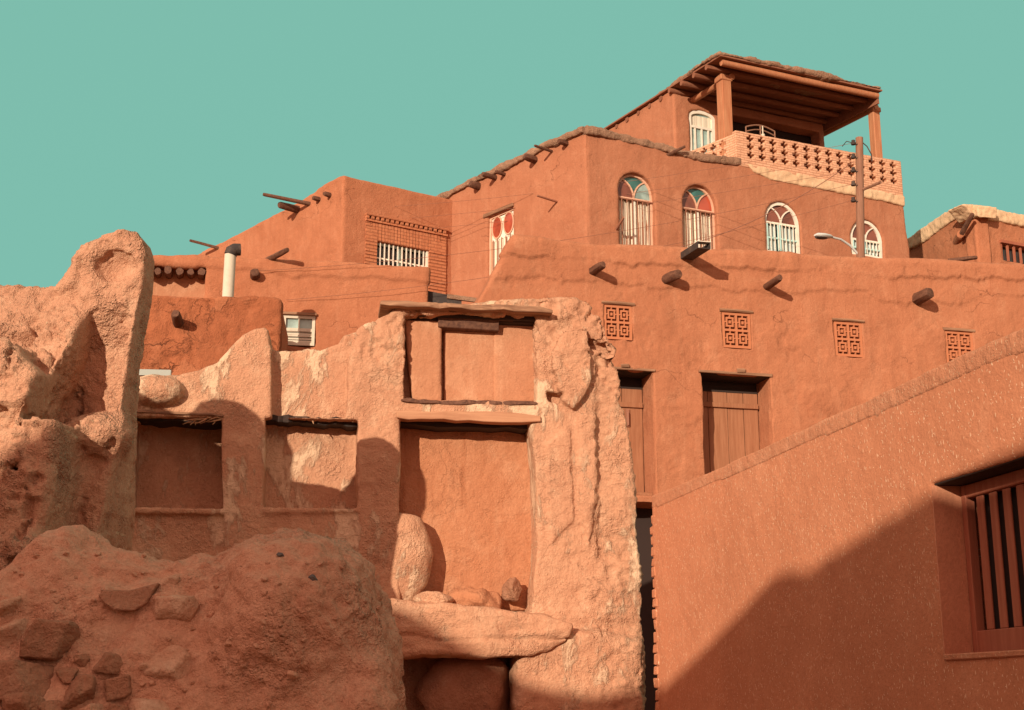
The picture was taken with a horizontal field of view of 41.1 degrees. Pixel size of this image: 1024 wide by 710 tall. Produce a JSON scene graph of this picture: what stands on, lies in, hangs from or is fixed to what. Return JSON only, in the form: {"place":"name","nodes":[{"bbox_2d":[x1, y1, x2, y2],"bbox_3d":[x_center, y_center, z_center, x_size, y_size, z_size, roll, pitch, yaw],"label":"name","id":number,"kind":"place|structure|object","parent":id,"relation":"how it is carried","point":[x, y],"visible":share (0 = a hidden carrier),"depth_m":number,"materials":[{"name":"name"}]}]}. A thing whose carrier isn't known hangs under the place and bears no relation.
{"place":"outdoors","nodes":[
{"label":"outdoors","id":0,"kind":"place"},
{"bbox_2d":[99,583,159,610],"bbox_3d":[-2.295,1.451,8.180,0.342,0.172,0.178,0,-14,0],"label":"stone slab","id":1,"kind":"object","parent":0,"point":[130,600],"depth_m":8.13,"materials":[{"name":"brown stone"}]},
{"bbox_2d":[139,369,171,375],"bbox_3d":[-6.068,0.301,22.852,0.713,0.103,0.100,1,-14,-6],"label":"tin sheet","id":2,"kind":"object","parent":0,"point":[143,372],"visible":0.43,"depth_m":22.81,"materials":[{"name":"white metal"}]},
{"bbox_2d":[189,176,451,293],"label":"corner house","id":3,"kind":"structure","parent":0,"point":[344,219],"depth_m":33.97,"materials":[{"name":"paint"}]},
{"bbox_2d":[376,242,427,266],"bbox_3d":[-2.760,-2.363,33.752,1.445,0.639,0.198,9,-17,-31],"label":"window","id":4,"kind":"structure","parent":3,"relation":"in","point":[387,253],"depth_m":33.77,"materials":[{"name":"white glass"}]},
{"bbox_2d":[0,0,1023,287],"label":"sky","id":5,"kind":"structure","parent":0,"point":[170,123],"materials":[{"name":"teal"}]},
{"bbox_2d":[908,204,1023,263],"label":"house","id":6,"kind":"structure","parent":0,"point":[975,233],"depth_m":35.32,"materials":[{"name":"paint"}]},
{"bbox_2d":[1000,239,1023,263],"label":"window","id":7,"kind":"structure","parent":6,"relation":"in","point":[1011,255],"depth_m":35.36,"materials":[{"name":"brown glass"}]},
{"bbox_3d":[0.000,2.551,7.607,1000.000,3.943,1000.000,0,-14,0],"label":"ground","id":8,"kind":"structure","parent":0,"visible":0},
{"bbox_2d":[0,229,154,569],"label":"mud wall","id":9,"kind":"structure","parent":8,"relation":"on","point":[71,348],"depth_m":11.74,"materials":[{"name":"soil"}]},
{"bbox_2d":[0,525,406,709],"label":"earth mound","id":10,"kind":"object","parent":8,"relation":"on","point":[352,668],"visible":0.91,"depth_m":7.93,"materials":[{"name":"brown soil"}]},
{"bbox_2d":[0,596,21,615],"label":"rubble stone","id":11,"kind":"object","parent":10,"relation":"on","point":[9,605],"visible":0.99,"depth_m":8.10,"materials":[{"name":"brown stone"}]},
{"bbox_2d":[0,618,27,646],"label":"rubble stone","id":12,"kind":"object","parent":10,"relation":"on","point":[12,632],"visible":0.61,"depth_m":8.02,"materials":[{"name":"brown stone"}]},
{"bbox_2d":[1,691,44,709],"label":"rubble stone","id":13,"kind":"object","parent":10,"relation":"on","point":[23,700],"visible":0.89,"depth_m":7.59,"materials":[{"name":"brown stone"}]},
{"bbox_2d":[0,660,53,701],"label":"stone block","id":14,"kind":"object","parent":10,"relation":"on","point":[16,676],"depth_m":7.73,"materials":[{"name":"brown stone"}]},
{"bbox_2d":[19,618,79,660],"bbox_3d":[-2.700,1.676,8.009,0.324,0.244,0.276,8,-15,-10],"label":"stone block","id":15,"kind":"object","parent":10,"relation":"on","point":[47,640],"depth_m":7.89,"materials":[{"name":"brown stone"}]},
{"bbox_2d":[37,700,68,709],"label":"stone block","id":16,"kind":"object","parent":10,"relation":"on","point":[50,705],"depth_m":7.66,"materials":[{"name":"brown stone"}]},
{"bbox_2d":[61,674,95,708],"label":"stone block","id":17,"kind":"object","parent":16,"relation":"on","point":[81,689],"depth_m":7.69,"materials":[{"name":"brown stone"}]},
{"bbox_2d":[55,667,78,683],"bbox_3d":[-2.559,1.838,7.832,0.147,0.088,0.113,-15,-4,28],"label":"rubble stone","id":18,"kind":"object","parent":10,"relation":"on","point":[66,675],"visible":0.98,"depth_m":7.79,"materials":[{"name":"brown stone"}]},
{"bbox_2d":[74,654,89,666],"bbox_3d":[-2.485,1.778,7.912,0.095,0.079,0.118,-16,-21,-19],"label":"rubble stone","id":19,"kind":"object","parent":10,"relation":"on","point":[81,660],"visible":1,"depth_m":7.87,"materials":[{"name":"brown stone"}]},
{"bbox_2d":[79,703,103,709],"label":"rubble stone","id":20,"kind":"object","parent":10,"relation":"on","point":[93,706],"visible":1,"depth_m":7.63,"materials":[{"name":"brown stone"}]},
{"bbox_2d":[92,652,122,674],"bbox_3d":[-2.306,1.774,7.858,0.199,0.121,0.136,8,-11,-9],"label":"rubble stone","id":21,"kind":"object","parent":10,"relation":"on","point":[109,663],"visible":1,"depth_m":7.80,"materials":[{"name":"brown stone"}]},
{"bbox_2d":[90,611,133,643],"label":"stone slab","id":22,"kind":"structure","parent":10,"relation":"on","point":[112,626],"depth_m":8.09,"materials":[{"name":"brown stone"}]},
{"bbox_2d":[107,703,128,709],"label":"rubble stone","id":23,"kind":"object","parent":10,"relation":"on","point":[112,706],"visible":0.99,"depth_m":7.64,"materials":[{"name":"brown stone"}]},
{"bbox_2d":[105,674,131,701],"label":"squared block","id":24,"kind":"structure","parent":10,"relation":"on","point":[118,687],"depth_m":7.74,"materials":[{"name":"brown stone"}]},
{"bbox_2d":[138,663,146,670],"bbox_3d":[-2.117,1.786,7.821,0.052,0.045,0.050,3,-14,-10],"label":"clod","id":25,"kind":"object","parent":10,"relation":"on","point":[142,666],"visible":1,"depth_m":7.80,"materials":[{"name":"soil"}]},
{"bbox_2d":[127,698,169,709],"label":"stone block","id":26,"kind":"structure","parent":10,"relation":"on","point":[144,704],"depth_m":7.65,"materials":[{"name":"brown stone"}]},
{"bbox_2d":[143,645,190,680],"bbox_3d":[-1.974,1.805,7.892,0.313,0.257,0.243,0,-14,0],"label":"boulder","id":27,"kind":"object","parent":10,"relation":"on","point":[172,662],"visible":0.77,"depth_m":7.82,"materials":[{"name":"stone"}]},
{"bbox_2d":[162,574,180,585],"bbox_3d":[-2.062,1.387,8.274,0.124,0.090,0.089,-28,-12,-7],"label":"stone chip","id":28,"kind":"object","parent":10,"relation":"on","point":[175,579],"visible":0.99,"depth_m":8.25,"materials":[{"name":"brown stone"}]},
{"bbox_2d":[151,595,198,621],"bbox_3d":[-2.013,1.539,8.121,0.296,0.223,0.264,0,-14,0],"label":"boulder","id":29,"kind":"object","parent":10,"relation":"on","point":[182,608],"visible":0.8,"depth_m":8.03,"materials":[{"name":"stone"}]},
{"bbox_2d":[206,611,213,617],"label":"clod","id":30,"kind":"object","parent":10,"relation":"on","point":[210,614],"visible":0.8,"depth_m":8.09,"materials":[{"name":"brown soil"}]},
{"bbox_2d":[224,639,231,646],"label":"clod","id":31,"kind":"object","parent":10,"relation":"on","point":[228,642],"visible":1,"depth_m":7.76,"materials":[{"name":"soil"}]},
{"bbox_2d":[248,662,254,667],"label":"clod","id":32,"kind":"object","parent":10,"relation":"on","point":[251,664],"visible":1,"depth_m":7.71,"materials":[{"name":"brown soil"}]},
{"bbox_2d":[261,589,267,595],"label":"clod","id":33,"kind":"object","parent":10,"relation":"on","point":[264,592],"visible":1,"depth_m":7.75,"materials":[{"name":"brown soil"}]},
{"bbox_2d":[261,577,267,581],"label":"clod","id":34,"kind":"object","parent":10,"relation":"on","point":[264,579],"visible":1,"depth_m":7.79,"materials":[{"name":"brown soil"}]},
{"bbox_2d":[265,700,271,707],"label":"clod","id":35,"kind":"object","parent":10,"relation":"on","point":[268,703],"visible":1,"depth_m":7.64,"materials":[{"name":"brown soil"}]},
{"bbox_2d":[287,670,298,679],"bbox_3d":[-1.238,1.804,7.700,0.069,0.053,0.077,2,-14,-10],"label":"clod","id":36,"kind":"object","parent":10,"relation":"on","point":[292,675],"visible":1,"depth_m":7.68,"materials":[{"name":"soil"}]},
{"bbox_2d":[308,574,317,580],"bbox_3d":[-1.147,1.293,7.880,0.062,0.047,0.058,43,-22,-4],"label":"stone chip","id":37,"kind":"object","parent":10,"relation":"on","point":[312,577],"visible":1,"depth_m":7.86,"materials":[{"name":"grey stone"}]},
{"bbox_2d":[140,295,287,376],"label":"dark red house","id":38,"kind":"structure","parent":8,"relation":"on","point":[183,335],"depth_m":24.41,"materials":[{"name":"paint"}]},
{"bbox_2d":[222,243,240,296],"bbox_3d":[-5.105,-1.536,24.871,0.298,1.052,0.239,4,-15,-14],"label":"vent pipe","id":39,"kind":"object","parent":38,"relation":"on","point":[232,252],"visible":0.98,"depth_m":24.79,"materials":[{"name":"metal"}]},
{"bbox_2d":[153,248,430,350],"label":"wall","id":40,"kind":"structure","parent":8,"relation":"on","point":[320,322],"depth_m":27.14,"materials":[{"name":"paint"}]},
{"bbox_2d":[284,315,314,346],"bbox_3d":[-4.216,-0.482,26.973,0.632,0.612,0.060,2,-14,-9],"label":"window","id":41,"kind":"structure","parent":40,"relation":"in","point":[300,329],"depth_m":26.98,"materials":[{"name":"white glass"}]},
{"bbox_2d":[428,291,476,303],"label":"tarred roof","id":42,"kind":"structure","parent":40,"relation":"attached to","point":[436,297],"depth_m":27.78,"materials":[{"name":"metal"}]},
{"bbox_2d":[132,297,645,709],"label":"ruined house","id":43,"kind":"structure","parent":8,"relation":"on","point":[488,443],"depth_m":16.28,"materials":[{"name":"paint"}]},
{"bbox_2d":[386,512,432,600],"bbox_3d":[-1.289,2.404,16.030,0.730,1.188,0.536,0,-14,0],"label":"boulder","id":44,"kind":"object","parent":43,"relation":"on","point":[409,560],"visible":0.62,"depth_m":15.83,"materials":[{"name":"stone"}]},
{"bbox_2d":[413,591,453,602],"bbox_3d":[-0.907,2.854,15.908,0.471,0.191,0.331,-3,-15,14],"label":"rubble block","id":45,"kind":"object","parent":43,"relation":"on","point":[434,596],"depth_m":15.77,"materials":[{"name":"stone"}]},
{"bbox_2d":[414,658,509,709],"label":"boulder","id":46,"kind":"object","parent":43,"relation":"on","point":[453,684],"visible":0.87,"depth_m":15.58,"materials":[{"name":"brown stone"}]},
{"bbox_2d":[447,587,501,608],"bbox_3d":[-0.448,2.906,16.087,0.663,0.340,0.518,0,-14,0],"label":"rubble block","id":47,"kind":"object","parent":43,"relation":"on","point":[469,596],"depth_m":15.91,"materials":[{"name":"orange stone"}]},
{"bbox_2d":[501,577,522,601],"bbox_3d":[0.000,2.775,16.149,0.234,0.286,0.267,25,-18,-5],"label":"rubble block","id":48,"kind":"object","parent":43,"relation":"on","point":[512,589],"depth_m":16.09,"materials":[{"name":"brown stone"}]},
{"bbox_2d":[437,51,909,303],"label":"building","id":49,"kind":"structure","parent":8,"relation":"on","point":[701,115],"depth_m":33.33,"materials":[{"name":"paint"}]},
{"bbox_2d":[489,209,513,275],"bbox_3d":[-0.222,-2.608,33.049,0.095,1.758,1.011,12,-18,-39],"label":"window","id":50,"kind":"structure","parent":49,"relation":"in","point":[499,230],"depth_m":33.24,"materials":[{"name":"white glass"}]},
{"bbox_2d":[618,174,652,244],"bbox_3d":[2.809,-3.283,31.435,0.973,1.835,0.138,6,-15,-23],"label":"window","id":51,"kind":"structure","parent":49,"relation":"in","point":[634,213],"depth_m":31.47,"materials":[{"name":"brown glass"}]},
{"bbox_2d":[682,186,714,249],"bbox_3d":[4.357,-3.114,32.102,0.947,1.789,0.138,6,-15,-23],"label":"window","id":52,"kind":"structure","parent":49,"relation":"in","point":[695,228],"depth_m":32.15,"materials":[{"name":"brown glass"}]},
{"bbox_2d":[689,110,714,152],"bbox_3d":[4.868,-5.683,35.027,0.824,1.234,0.070,6,-15,-23],"label":"window","id":53,"kind":"structure","parent":49,"relation":"in","point":[702,124],"depth_m":35.06,"materials":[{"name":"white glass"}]},
{"bbox_2d":[745,124,775,137],"bbox_3d":[6.229,-5.105,33.695,0.888,1.356,0.319,6,-15,-23],"label":"cot frame","id":54,"kind":"object","parent":49,"relation":"on","point":[760,130],"visible":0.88,"depth_m":33.92,"materials":[{"name":"white metal"}]},
{"bbox_2d":[765,202,799,253],"bbox_3d":[6.488,-3.031,33.010,1.018,1.360,0.148,6,-15,-23],"label":"window","id":55,"kind":"structure","parent":49,"relation":"in","point":[779,237],"depth_m":33.03,"materials":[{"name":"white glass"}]},
{"bbox_2d":[850,220,881,257],"bbox_3d":[8.789,-2.859,34.023,0.979,1.017,0.148,6,-15,-23],"label":"window","id":56,"kind":"structure","parent":49,"relation":"in","point":[872,235],"depth_m":34.09,"materials":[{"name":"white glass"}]},
{"bbox_2d":[474,234,1023,709],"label":"courtyard house","id":57,"kind":"structure","parent":8,"relation":"on","point":[722,358],"depth_m":26.48,"materials":[{"name":"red paint"}]},
{"bbox_2d":[618,388,643,491],"bbox_3d":[1.903,1.660,25.829,1.235,2.129,0.128,4,-15,-14],"label":"door","id":58,"kind":"structure","parent":57,"relation":"in","point":[630,400],"depth_m":26.02,"materials":[{"name":"brown wood"}]},
{"bbox_2d":[703,391,758,473],"bbox_3d":[4.165,1.899,26.380,1.346,2.408,0.112,4,-15,-14],"label":"door","id":59,"kind":"structure","parent":57,"relation":"in","point":[730,420],"depth_m":26.52,"materials":[{"name":"brown wood"}]},
{"bbox_2d":[842,136,881,256],"bbox_3d":[7.509,-3.080,28.842,0.801,3.322,0.391,-10,-18,36],"label":"utility pole","id":60,"kind":"object","parent":57,"relation":"on","point":[860,223],"visible":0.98,"depth_m":28.93,"materials":[{"name":"metal"}]},
{"bbox_2d":[256,157,849,226],"bbox_3d":[0.242,-3.821,32.743,15.802,0.970,0.008,-7,-16,26],"label":"overhead cable","id":61,"kind":"object","parent":60,"relation":"attached to","point":[650,190],"visible":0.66,"depth_m":30.80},
{"bbox_2d":[260,184,850,270],"bbox_3d":[1.095,-2.650,28.019,12.409,2.412,0.008,2,-14,-7],"label":"overhead cable","id":62,"kind":"object","parent":60,"relation":"attached to","point":[560,240],"visible":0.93,"depth_m":27.97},
{"bbox_2d":[289,201,848,299],"bbox_3d":[1.381,-2.185,27.961,11.782,2.610,0.008,2,-14,-6],"label":"overhead cable","id":63,"kind":"object","parent":60,"relation":"attached to","point":[486,277],"visible":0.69,"depth_m":27.55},
{"bbox_2d":[395,143,850,206],"bbox_3d":[0.673,-4.094,32.293,14.622,0.742,0.008,-6,-16,24],"label":"overhead cable","id":64,"kind":"object","parent":60,"relation":"attached to","point":[640,179],"visible":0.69,"depth_m":30.87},
{"bbox_2d":[429,171,846,228],"bbox_3d":[-0.183,-3.535,33.181,16.980,1.226,0.008,-8,-16,28],"label":"overhead cable","id":65,"kind":"object","parent":60,"relation":"attached to","point":[674,199],"visible":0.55,"depth_m":30.63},
{"bbox_2d":[681,162,852,246],"bbox_3d":[5.377,-3.218,29.550,4.021,1.575,0.016,-5,-15,17],"label":"drop cable","id":66,"kind":"object","parent":60,"relation":"attached to","point":[774,210],"visible":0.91,"depth_m":29.41,"materials":[{"name":"black rubber"}]},
{"bbox_2d":[814,233,857,253],"bbox_3d":[6.736,-2.318,28.412,1.282,0.315,0.190,10,-17,-35],"label":"street lamp","id":67,"kind":"object","parent":60,"relation":"attached to","point":[821,236],"visible":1,"depth_m":28.23,"materials":[{"name":"grey metal"}]},
{"bbox_2d":[650,328,1023,709],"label":"straw plaster house","id":68,"kind":"structure","parent":8,"relation":"on","point":[868,555],"depth_m":10.32,"materials":[{"name":"orange paint"}]},
{"bbox_2d":[934,456,1023,660],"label":"window","id":69,"kind":"structure","parent":68,"relation":"in","point":[998,490],"depth_m":8.95,"materials":[{"name":"red wood"}]}
]}

